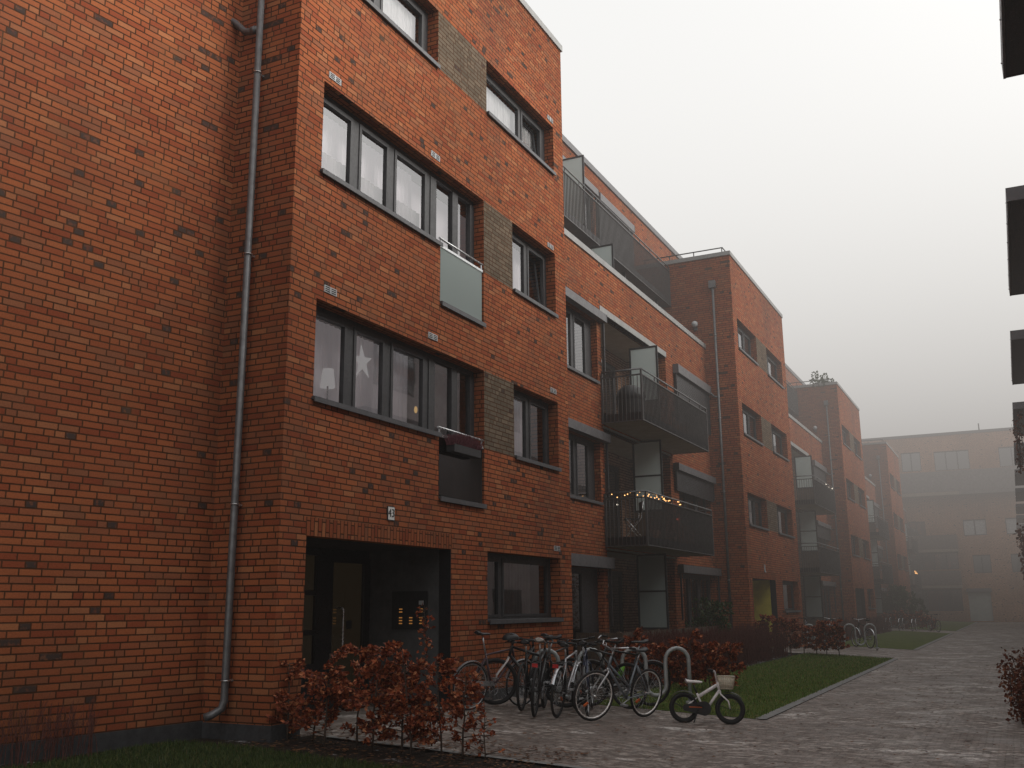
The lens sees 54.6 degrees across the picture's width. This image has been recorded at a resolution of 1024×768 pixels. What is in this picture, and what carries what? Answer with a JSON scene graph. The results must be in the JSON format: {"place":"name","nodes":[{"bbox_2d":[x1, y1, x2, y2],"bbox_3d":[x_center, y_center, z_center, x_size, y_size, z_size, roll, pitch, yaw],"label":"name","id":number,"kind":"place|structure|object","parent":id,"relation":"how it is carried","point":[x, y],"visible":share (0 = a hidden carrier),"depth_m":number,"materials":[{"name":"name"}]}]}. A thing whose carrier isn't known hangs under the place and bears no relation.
{"place":"outdoors","nodes":[
{"label":"outdoors","id":0,"kind":"place"},
{"bbox_2d":[1,738,425,767],"bbox_3d":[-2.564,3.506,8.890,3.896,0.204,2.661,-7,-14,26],"label":"grass","id":1,"kind":"structure","parent":0,"point":[160,752],"depth_m":9.62,"materials":[{"name":"green plant"}]},
{"bbox_2d":[0,621,977,767],"bbox_3d":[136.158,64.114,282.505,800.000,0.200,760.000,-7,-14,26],"label":"ground","id":2,"kind":"structure","parent":0,"point":[421,756],"depth_m":10.50,"materials":[{"name":"soil"}]},
{"bbox_2d":[0,692,100,767],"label":"dogwood shrub","id":3,"kind":"object","parent":2,"relation":"on","point":[90,729],"visible":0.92,"depth_m":9.55,"materials":[{"name":"red plant"}]},
{"bbox_2d":[0,0,242,764],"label":"apartment building","id":4,"kind":"structure","parent":2,"relation":"on","point":[117,130],"depth_m":10.97,"materials":[{"name":"red brick"}]},
{"bbox_2d":[265,658,313,739],"bbox_3d":[-2.530,3.558,11.173,0.566,0.911,0.570,6,-14,-25],"label":"beech sapling","id":5,"kind":"object","parent":2,"relation":"on","point":[284,704],"visible":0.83,"depth_m":11.11,"materials":[{"name":"brown plant"}]},
{"bbox_2d":[291,676,329,741],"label":"beech sapling","id":6,"kind":"object","parent":2,"relation":"on","point":[319,704],"visible":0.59,"depth_m":11.04,"materials":[{"name":"brown plant"}]},
{"bbox_2d":[280,645,352,746],"bbox_3d":[-2.034,3.436,10.922,0.787,1.089,0.697,-5,-13,18],"label":"beech sapling","id":7,"kind":"object","parent":2,"relation":"on","point":[332,713],"visible":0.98,"depth_m":10.83,"materials":[{"name":"brown plant"}]},
{"bbox_2d":[331,642,386,747],"bbox_3d":[-1.663,3.423,10.908,0.644,1.132,0.707,5,-14,-24],"label":"beech sapling","id":8,"kind":"object","parent":2,"relation":"on","point":[357,681],"visible":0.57,"depth_m":10.88,"materials":[{"name":"brown plant"}]},
{"bbox_2d":[342,644,408,751],"bbox_3d":[-1.428,3.365,10.604,0.702,1.138,0.686,-11,-16,39],"label":"beech sapling","id":9,"kind":"object","parent":2,"relation":"on","point":[383,673],"visible":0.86,"depth_m":10.57,"materials":[{"name":"brown plant"}]},
{"bbox_2d":[366,649,430,752],"bbox_3d":[-1.195,3.400,10.607,0.696,1.090,0.804,4,-14,-20],"label":"beech sapling","id":10,"kind":"object","parent":2,"relation":"on","point":[385,733],"visible":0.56,"depth_m":10.53,"materials":[{"name":"brown plant"}]},
{"bbox_2d":[375,640,437,756],"bbox_3d":[-1.088,3.297,10.389,0.604,1.214,0.663,4,-13,-19],"label":"beech sapling","id":11,"kind":"object","parent":2,"relation":"on","point":[415,723],"visible":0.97,"depth_m":10.44,"materials":[{"name":"brown plant"}]},
{"bbox_2d":[415,603,435,746],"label":"beech sapling","id":12,"kind":"object","parent":2,"relation":"on","point":[426,639],"visible":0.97,"depth_m":11.20,"materials":[{"name":"brown plant"}]},
{"bbox_2d":[414,653,465,756],"bbox_3d":[-0.753,3.407,10.546,0.558,1.087,0.700,1,-13,-5],"label":"beech sapling","id":13,"kind":"object","parent":2,"relation":"on","point":[438,717],"visible":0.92,"depth_m":10.50,"materials":[{"name":"brown plant"}]},
{"bbox_2d":[201,0,721,742],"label":"apartment building","id":14,"kind":"structure","parent":2,"relation":"on","point":[431,210],"depth_m":15.20,"materials":[{"name":"red brick"}]},
{"bbox_2d":[320,368,334,398],"bbox_3d":[-2.442,0.071,13.135,0.200,0.550,0.197,-7,-14,26],"label":"table lamp","id":15,"kind":"object","parent":14,"relation":"on","point":[327,380],"visible":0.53,"depth_m":13.11,"materials":[{"name":"fabric"}]},
{"bbox_2d":[300,547,370,712],"bbox_3d":[-2.926,3.386,13.674,0.183,2.270,3.450,-7,-14,26],"label":"entrance door","id":16,"kind":"structure","parent":14,"relation":"in","point":[337,581],"depth_m":14.48,"materials":[{"name":"black paint"}]},
{"bbox_2d":[356,336,371,377],"bbox_3d":[-2.095,-0.436,13.883,0.120,0.736,0.510,-7,-14,26],"label":"paper star","id":17,"kind":"object","parent":14,"relation":"hanging from","point":[362,360],"visible":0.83,"depth_m":13.84,"materials":[{"name":"white paper"}]},
{"bbox_2d":[311,305,441,436],"bbox_3d":[-2.000,-0.119,13.753,0.595,1.335,3.060,-7,-14,26],"label":"window","id":18,"kind":"structure","parent":14,"relation":"in","point":[382,396],"depth_m":13.99,"materials":[{"name":"glass"}]},
{"bbox_2d":[320,93,442,246],"bbox_3d":[-2.038,-3.059,14.394,0.595,1.335,3.110,-7,-14,26],"label":"window","id":19,"kind":"structure","parent":14,"relation":"in","point":[377,178],"depth_m":14.61,"materials":[{"name":"glass"}]},
{"bbox_2d":[387,506,394,520],"bbox_3d":[-1.639,1.755,13.451,0.018,0.190,0.170,-7,-14,26],"label":"house number sign","id":20,"kind":"object","parent":14,"relation":"attached to","point":[390,513],"visible":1,"depth_m":13.44,"materials":[{"name":"metal"}]},
{"bbox_2d":[364,0,440,68],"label":"window","id":21,"kind":"structure","parent":14,"relation":"in","point":[394,12],"depth_m":15.89,"materials":[{"name":"glass"}]},
{"bbox_2d":[427,353,486,508],"bbox_3d":[-0.874,0.763,15.558,0.322,2.280,1.440,-7,-14,26],"label":"french window","id":22,"kind":"structure","parent":14,"relation":"in","point":[460,477],"depth_m":15.52,"materials":[{"name":"metal"}]},
{"bbox_2d":[429,171,485,327],"bbox_3d":[-0.901,-2.173,16.221,0.322,2.280,1.440,-7,-14,26],"label":"french window","id":23,"kind":"structure","parent":14,"relation":"in","point":[460,279],"depth_m":16.20,"materials":[{"name":"glass"}]},
{"bbox_2d":[444,433,483,458],"bbox_3d":[-0.742,0.944,15.358,0.260,0.317,0.933,-7,-14,26],"label":"flower box","id":24,"kind":"object","parent":14,"relation":"attached to","point":[461,445],"visible":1,"depth_m":15.22,"materials":[{"name":"black plastic"}]},
{"bbox_2d":[486,72,555,175],"bbox_3d":[0.049,-4.984,18.984,0.435,1.075,2.910,-7,-14,26],"label":"window","id":25,"kind":"structure","parent":14,"relation":"in","point":[512,122],"depth_m":19.22,"materials":[{"name":"glass"}]},
{"bbox_2d":[487,553,563,623],"bbox_3d":[0.108,3.514,17.028,0.433,1.135,2.870,-7,-14,26],"label":"window","id":26,"kind":"structure","parent":14,"relation":"in","point":[511,572],"depth_m":17.26,"materials":[{"name":"glass"}]},
{"bbox_2d":[512,231,558,317],"bbox_3d":[0.170,-2.104,18.714,0.593,1.335,2.100,-7,-14,26],"label":"window","id":27,"kind":"structure","parent":14,"relation":"in","point":[521,258],"depth_m":19.11,"materials":[{"name":"metal"}]},
{"bbox_2d":[514,389,561,471],"bbox_3d":[0.197,0.832,18.051,0.593,1.335,2.100,-7,-14,26],"label":"window","id":28,"kind":"structure","parent":14,"relation":"in","point":[522,411],"depth_m":18.39,"materials":[{"name":"metal"}]},
{"bbox_2d":[566,306,599,383],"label":"window","id":29,"kind":"structure","parent":14,"relation":"in","point":[586,372],"depth_m":23.63,"materials":[{"name":"metal"}]},
{"bbox_2d":[572,567,598,672],"bbox_3d":[1.349,5.128,21.560,0.084,2.270,2.720,-7,-14,26],"label":"terrace door","id":30,"kind":"structure","parent":14,"relation":"in","point":[584,580],"depth_m":22.13,"materials":[{"name":"glass"}]},
{"bbox_2d":[569,433,603,504],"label":"window","id":31,"kind":"structure","parent":14,"relation":"in","point":[588,445],"depth_m":22.97,"materials":[{"name":"metal"}]},
{"bbox_2d":[602,360,616,414],"bbox_3d":[2.705,0.472,28.009,0.084,2.170,1.200,-7,-14,26],"label":"balcony door","id":32,"kind":"structure","parent":14,"relation":"in","point":[608,367],"depth_m":28.21,"materials":[{"name":"glass"}]},
{"bbox_2d":[605,463,620,537],"bbox_3d":[2.731,3.359,27.357,0.084,2.250,1.200,-7,-14,26],"label":"balcony door","id":33,"kind":"structure","parent":14,"relation":"in","point":[613,471],"depth_m":27.54,"materials":[{"name":"metal"}]},
{"bbox_2d":[608,571,623,640],"bbox_3d":[2.757,6.237,26.707,0.084,2.350,1.200,-7,-14,26],"label":"balcony door","id":34,"kind":"structure","parent":14,"relation":"in","point":[617,626],"depth_m":26.95,"materials":[{"name":"glass"}]},
{"bbox_2d":[616,385,644,412],"bbox_3d":[2.919,0.421,24.363,0.719,0.800,0.708,-7,-14,26],"label":"covered grill","id":35,"kind":"object","parent":14,"relation":"on","point":[631,400],"visible":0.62,"depth_m":24.07,"materials":[{"name":"black fabric"}]},
{"bbox_2d":[623,501,643,536],"bbox_3d":[2.898,3.257,23.700,0.457,0.868,0.422,0,-13,-2],"label":"balcony chair","id":36,"kind":"object","parent":14,"relation":"on","point":[640,511],"visible":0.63,"depth_m":23.61,"materials":[{"name":"metal"}]},
{"bbox_2d":[678,477,713,529],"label":"window","id":37,"kind":"structure","parent":14,"relation":"in","point":[685,497],"depth_m":30.51,"materials":[{"name":"metal"}]},
{"bbox_2d":[683,574,711,627],"bbox_3d":[5.473,6.836,29.650,0.084,2.230,3.400,-7,-14,26],"label":"terrace door","id":38,"kind":"structure","parent":14,"relation":"in","point":[698,586],"depth_m":29.73,"materials":[{"name":"glass"}]},
{"bbox_2d":[436,667,491,760],"bbox_3d":[-0.493,3.433,10.293,0.578,0.949,0.588,4,-14,-20],"label":"beech sapling","id":39,"kind":"object","parent":2,"relation":"on","point":[457,711],"visible":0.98,"depth_m":10.35,"materials":[{"name":"brown plant"}]},
{"bbox_2d":[468,701,505,762],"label":"beech sapling","id":40,"kind":"object","parent":2,"relation":"on","point":[483,729],"visible":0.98,"depth_m":10.16,"materials":[{"name":"brown plant"}]},
{"bbox_2d":[600,638,628,679],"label":"beech sapling","id":41,"kind":"object","parent":2,"relation":"on","point":[617,655],"visible":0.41,"depth_m":19.06,"materials":[{"name":"brown plant"}]},
{"bbox_2d":[623,626,651,680],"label":"beech sapling","id":42,"kind":"object","parent":2,"relation":"on","point":[636,635],"visible":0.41,"depth_m":19.11,"materials":[{"name":"brown plant"}]},
{"bbox_2d":[625,643,657,686],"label":"beech sapling","id":43,"kind":"object","parent":2,"relation":"on","point":[631,659],"visible":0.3,"depth_m":18.59,"materials":[{"name":"brown plant"}]},
{"bbox_2d":[576,626,718,674],"bbox_3d":[3.546,6.417,24.018,1.050,1.000,7.695,-7,-14,26],"label":"timber fence","id":44,"kind":"object","parent":2,"relation":"on","point":[593,655],"visible":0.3,"depth_m":20.78,"materials":[{"name":"brown wood"}]},
{"bbox_2d":[326,622,976,767],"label":"kerb","id":45,"kind":"structure","parent":2,"relation":"on","point":[785,707],"depth_m":15.84,"materials":[{"name":"concrete"}]},
{"bbox_2d":[647,642,674,684],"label":"beech sapling","id":46,"kind":"object","parent":2,"relation":"on","point":[662,648],"visible":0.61,"depth_m":18.66,"materials":[{"name":"brown plant"}]},
{"bbox_2d":[621,620,792,682],"bbox_3d":[5.375,6.581,25.085,1.606,1.099,12.255,-7,-14,26],"label":"bare hedge","id":47,"kind":"object","parent":2,"relation":"on","point":[755,646],"visible":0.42,"depth_m":25.51,"materials":[{"name":"brown plant"}]},
{"bbox_2d":[685,597,734,633],"bbox_3d":[5.471,6.678,27.328,1.290,1.618,1.268,-7,-14,26],"label":"evergreen shrub","id":48,"kind":"object","parent":2,"relation":"on","point":[701,620],"visible":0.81,"depth_m":27.18,"materials":[{"name":"green plant"}]},
{"bbox_2d":[634,209,840,647],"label":"apartment building","id":49,"kind":"structure","parent":2,"relation":"on","point":[774,504],"depth_m":34.62,"materials":[{"name":"red brick"}]},
{"bbox_2d":[737,325,758,365],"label":"window","id":50,"kind":"structure","parent":49,"relation":"in","point":[742,334],"depth_m":34.90,"materials":[{"name":"metal"}]},
{"bbox_2d":[742,407,763,445],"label":"window","id":51,"kind":"structure","parent":49,"relation":"in","point":[747,414],"depth_m":34.25,"materials":[{"name":"metal"}]},
{"bbox_2d":[747,495,769,530],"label":"window","id":52,"kind":"structure","parent":49,"relation":"in","point":[752,499],"depth_m":33.59,"materials":[{"name":"metal"}]},
{"bbox_2d":[766,354,784,389],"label":"window","id":53,"kind":"structure","parent":49,"relation":"in","point":[768,358],"depth_m":38.97,"materials":[{"name":"metal"}]},
{"bbox_2d":[771,428,789,461],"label":"window","id":54,"kind":"structure","parent":49,"relation":"in","point":[774,432],"depth_m":38.43,"materials":[{"name":"metal"}]},
{"bbox_2d":[777,507,794,537],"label":"window","id":55,"kind":"structure","parent":49,"relation":"in","point":[778,509],"depth_m":37.80,"materials":[{"name":"metal"}]},
{"bbox_2d":[782,581,801,612],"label":"window","id":56,"kind":"structure","parent":49,"relation":"in","point":[785,583],"depth_m":37.45,"materials":[{"name":"metal"}]},
{"bbox_2d":[822,586,831,625],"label":"terrace door","id":57,"kind":"structure","parent":49,"relation":"in","point":[825,590],"depth_m":49.93,"materials":[{"name":"glass"}]},
{"bbox_2d":[755,614,775,644],"bbox_3d":[8.048,7.896,31.426,0.750,1.211,0.647,-2,-13,8],"label":"beech shrub","id":58,"kind":"object","parent":2,"relation":"on","point":[762,617],"visible":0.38,"depth_m":31.49,"materials":[{"name":"brown plant"}]},
{"bbox_2d":[769,616,790,648],"bbox_3d":[8.307,7.842,31.040,0.862,1.179,0.674,-6,-14,23],"label":"beech shrub","id":59,"kind":"object","parent":2,"relation":"on","point":[780,620],"visible":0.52,"depth_m":31.02,"materials":[{"name":"brown plant"}]},
{"bbox_2d":[782,618,803,653],"bbox_3d":[8.566,7.807,30.686,0.758,1.122,0.749,8,-15,-34],"label":"beech shrub","id":60,"kind":"object","parent":2,"relation":"on","point":[792,622],"visible":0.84,"depth_m":30.62,"materials":[{"name":"brown plant"}]},
{"bbox_2d":[785,363,893,623],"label":"apartment building","id":61,"kind":"structure","parent":2,"relation":"on","point":[828,416],"depth_m":53.80,"materials":[{"name":"brick"}]},
{"bbox_2d":[809,371,833,386],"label":"roof conifer","id":62,"kind":"object","parent":61,"relation":"on","point":[820,379],"visible":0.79,"depth_m":53.86,"materials":[{"name":"green plant"}]},
{"bbox_2d":[825,615,891,641],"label":"bare hedge","id":63,"kind":"object","parent":2,"relation":"on","point":[880,623],"visible":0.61,"depth_m":47.99,"materials":[{"name":"brown plant"}]},
{"bbox_2d":[862,439,921,624],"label":"apartment building","id":64,"kind":"structure","parent":2,"relation":"on","point":[881,467],"depth_m":73.24,"materials":[{"name":"brick"}]},
{"bbox_2d":[882,584,928,621],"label":"evergreen shrub","id":65,"kind":"object","parent":2,"relation":"on","point":[895,594],"visible":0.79,"depth_m":67.22,"materials":[{"name":"green plant"}]},
{"bbox_2d":[996,647,1023,723],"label":"shrub","id":66,"kind":"object","parent":2,"relation":"on","point":[1017,684],"visible":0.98,"depth_m":13.69,"materials":[{"name":"brown plant"}]},
{"bbox_2d":[315,628,957,767],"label":"paved yard","id":67,"kind":"structure","parent":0,"point":[573,732],"depth_m":12.31,"materials":[{"name":"grey stone"}]},
{"bbox_2d":[453,631,530,709],"bbox_3d":[-0.211,4.196,14.598,1.710,1.106,0.424,13,-14,-43],"label":"bicycle","id":68,"kind":"object","parent":67,"relation":"on","point":[487,682],"visible":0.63,"depth_m":14.45,"materials":[{"name":"black paint"}]},
{"bbox_2d":[473,634,585,707],"bbox_3d":[0.278,4.232,14.704,1.707,1.049,0.603,1,-9,3],"label":"bicycle","id":69,"kind":"object","parent":67,"relation":"on","point":[513,690],"visible":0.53,"depth_m":14.68,"materials":[{"name":"black paint"}]},
{"bbox_2d":[502,633,518,647],"bbox_3d":[-0.018,3.758,14.538,0.255,0.230,0.187,3,-13,-13],"label":"bicycle helmet","id":70,"kind":"object","parent":69,"relation":"hanging from","point":[510,636],"visible":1,"depth_m":14.48,"materials":[{"name":"black plastic"}]},
{"bbox_2d":[516,637,552,710],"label":"bicycle","id":71,"kind":"object","parent":67,"relation":"on","point":[524,665],"visible":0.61,"depth_m":14.45,"materials":[{"name":"black paint"}]},
{"bbox_2d":[525,638,565,716],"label":"bicycle","id":72,"kind":"object","parent":67,"relation":"on","point":[541,668],"visible":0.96,"depth_m":13.97,"materials":[{"name":"black paint"}]},
{"bbox_2d":[528,633,581,706],"bbox_3d":[0.701,4.384,15.296,0.606,1.068,1.710,-5,-13,32],"label":"bicycle","id":73,"kind":"object","parent":67,"relation":"on","point":[551,673],"visible":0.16,"depth_m":15.11,"materials":[{"name":"black paint"}]},
{"bbox_2d":[550,640,596,717],"bbox_3d":[0.821,4.193,14.193,0.606,1.002,1.710,0,-11,19],"label":"bicycle","id":74,"kind":"object","parent":67,"relation":"on","point":[576,664],"visible":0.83,"depth_m":13.94,"materials":[{"name":"silver metal"}]},
{"bbox_2d":[567,639,604,715],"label":"bicycle","id":75,"kind":"object","parent":67,"relation":"on","point":[586,667],"visible":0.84,"depth_m":14.22,"materials":[{"name":"black metal"}]},
{"bbox_2d":[557,636,647,708],"bbox_3d":[1.326,4.371,15.088,1.710,1.002,0.606,-7,-11,38],"label":"bicycle","id":76,"kind":"object","parent":67,"relation":"on","point":[618,667],"visible":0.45,"depth_m":14.90,"materials":[{"name":"black paint"}]},
{"bbox_2d":[530,646,691,705],"bbox_3d":[1.543,4.510,15.196,2.562,0.930,0.146,1,-13,-6],"label":"cycle rack","id":77,"kind":"object","parent":67,"relation":"on","point":[644,656],"visible":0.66,"depth_m":15.24,"materials":[{"name":"silver metal"}]},
{"bbox_2d":[573,640,661,720],"bbox_3d":[1.555,4.095,13.659,1.702,1.037,0.609,12,-9,-40],"label":"bicycle","id":78,"kind":"object","parent":67,"relation":"on","point":[608,679],"visible":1,"depth_m":13.59,"materials":[{"name":"silver metal"}]},
{"bbox_2d":[570,635,670,706],"bbox_3d":[1.676,4.388,15.164,1.710,1.037,0.618,6,-11,-19],"label":"bicycle","id":79,"kind":"object","parent":67,"relation":"on","point":[600,663],"visible":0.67,"depth_m":15.20,"materials":[{"name":"black paint"}]},
{"bbox_2d":[669,668,744,724],"bbox_3d":[2.698,4.349,13.821,1.041,0.729,0.575,2,-18,-1],"label":"bicycle","id":80,"kind":"object","parent":67,"relation":"on","point":[695,707],"visible":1,"depth_m":13.73,"materials":[{"name":"white metal"}]},
{"bbox_2d":[803,623,878,649],"bbox_3d":[11.491,8.868,34.759,2.562,0.930,0.146,-3,-13,11],"label":"cycle rack","id":81,"kind":"object","parent":67,"relation":"on","point":[876,647],"visible":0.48,"depth_m":34.62,"materials":[{"name":"silver metal"}]},
{"bbox_2d":[851,617,874,648],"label":"bicycle","id":82,"kind":"object","parent":67,"relation":"on","point":[866,631],"visible":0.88,"depth_m":35.56,"materials":[{"name":"black paint"}]},
{"bbox_2d":[892,610,907,626],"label":"beech shrub","id":83,"kind":"object","parent":67,"relation":"on","point":[897,615],"visible":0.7,"depth_m":60.76,"materials":[{"name":"brown plant"}]},
{"bbox_2d":[901,614,920,628],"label":"beech shrub","id":84,"kind":"object","parent":67,"relation":"on","point":[906,617],"visible":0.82,"depth_m":60.38,"materials":[{"name":"brown plant"}]},
{"bbox_2d":[908,610,925,628],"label":"beech shrub","id":85,"kind":"object","parent":67,"relation":"on","point":[920,617],"visible":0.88,"depth_m":60.18,"materials":[{"name":"brown plant"}]},
{"bbox_2d":[525,0,1023,438],"label":"sky","id":86,"kind":"structure","parent":0,"point":[857,159],"materials":[{"name":"white"}]},
{"bbox_2d":[594,621,974,718],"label":"lawn","id":87,"kind":"structure","parent":0,"point":[908,640],"depth_m":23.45,"materials":[{"name":"green plant"}]},
{"bbox_2d":[662,637,691,686],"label":"beech sapling","id":88,"kind":"object","parent":87,"relation":"on","point":[677,665],"visible":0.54,"depth_m":18.64,"materials":[{"name":"brown plant"}]},
{"bbox_2d":[674,628,706,687],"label":"beech sapling","id":89,"kind":"object","parent":87,"relation":"on","point":[695,646],"visible":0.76,"depth_m":18.23,"materials":[{"name":"brown plant"}]},
{"bbox_2d":[694,640,728,687],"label":"beech sapling","id":90,"kind":"object","parent":87,"relation":"on","point":[714,662],"visible":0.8,"depth_m":18.25,"materials":[{"name":"brown plant"}]},
{"bbox_2d":[717,641,747,685],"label":"beech sapling","id":91,"kind":"object","parent":87,"relation":"on","point":[732,653],"visible":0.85,"depth_m":18.30,"materials":[{"name":"brown plant"}]},
{"bbox_2d":[793,624,812,652],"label":"beech shrub","id":92,"kind":"object","parent":87,"relation":"on","point":[804,628],"visible":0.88,"depth_m":30.81,"materials":[{"name":"brown plant"}]},
{"bbox_2d":[802,624,829,653],"bbox_3d":[9.411,7.878,30.726,0.878,1.057,0.701,6,-14,-27],"label":"beech shrub","id":93,"kind":"object","parent":87,"relation":"on","point":[811,645],"visible":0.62,"depth_m":30.65,"materials":[{"name":"brown plant"}]},
{"bbox_2d":[812,620,836,654],"bbox_3d":[9.575,7.772,30.325,0.843,1.121,0.654,10,-16,-39],"label":"beech shrub","id":94,"kind":"object","parent":87,"relation":"on","point":[820,629],"visible":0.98,"depth_m":30.29,"materials":[{"name":"brown plant"}]},
{"bbox_2d":[825,619,849,655],"bbox_3d":[9.915,7.720,30.163,0.735,1.182,0.722,-8,-15,31],"label":"beech shrub","id":95,"kind":"object","parent":87,"relation":"on","point":[837,628],"visible":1,"depth_m":30.12,"materials":[{"name":"brown plant"}]},
{"bbox_2d":[663,622,1023,767],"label":"path","id":96,"kind":"structure","parent":0,"point":[975,649],"depth_m":13.82,"materials":[{"name":"grey stone"}]},
{"bbox_2d":[243,659,1023,767],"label":"fallen leaves","id":97,"kind":"object","parent":96,"relation":"on","point":[450,755],"visible":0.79,"depth_m":10.70,"materials":[{"name":"brown plant"}]},
{"bbox_2d":[861,423,1023,621],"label":"apartment building","id":98,"kind":"structure","parent":0,"point":[959,502],"depth_m":90.21,"materials":[{"name":"brick"}]},
{"bbox_2d":[911,552,958,569],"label":"window","id":99,"kind":"structure","parent":98,"relation":"in","point":[957,552],"depth_m":91.14,"materials":[{"name":"metal"}]},
{"bbox_2d":[914,589,963,610],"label":"window","id":100,"kind":"structure","parent":98,"relation":"in","point":[942,589],"depth_m":90.30,"materials":[{"name":"metal"}]},
{"bbox_2d":[933,450,969,470],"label":"window","id":101,"kind":"structure","parent":98,"relation":"in","point":[958,450],"depth_m":92.24,"materials":[{"name":"metal"}]},
{"bbox_2d":[963,519,986,535],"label":"window","id":102,"kind":"structure","parent":98,"relation":"in","point":[975,526],"depth_m":90.26,"materials":[{"name":"glass"}]},
{"bbox_2d":[968,592,993,620],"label":"entrance door","id":103,"kind":"structure","parent":98,"relation":"in","point":[980,603],"depth_m":88.74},
{"bbox_2d":[1005,518,1023,533],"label":"window","id":104,"kind":"structure","parent":98,"relation":"in","point":[1010,522],"depth_m":88.95,"materials":[{"name":"glass"}]},
{"bbox_2d":[999,0,1023,529],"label":"apartment building","id":105,"kind":"structure","parent":0,"point":[1011,19],"depth_m":14.70,"materials":[{"name":"brick"}]},
{"bbox_2d":[1010,409,1023,477],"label":"climbing plant","id":106,"kind":"object","parent":105,"relation":"hanging from","point":[1020,466],"visible":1,"depth_m":28.35,"materials":[{"name":"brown plant"}]},
{"bbox_2d":[1012,519,1023,579],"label":"climbing plant","id":107,"kind":"object","parent":105,"relation":"hanging from","point":[1021,539],"visible":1,"depth_m":39.33,"materials":[{"name":"brown plant"}]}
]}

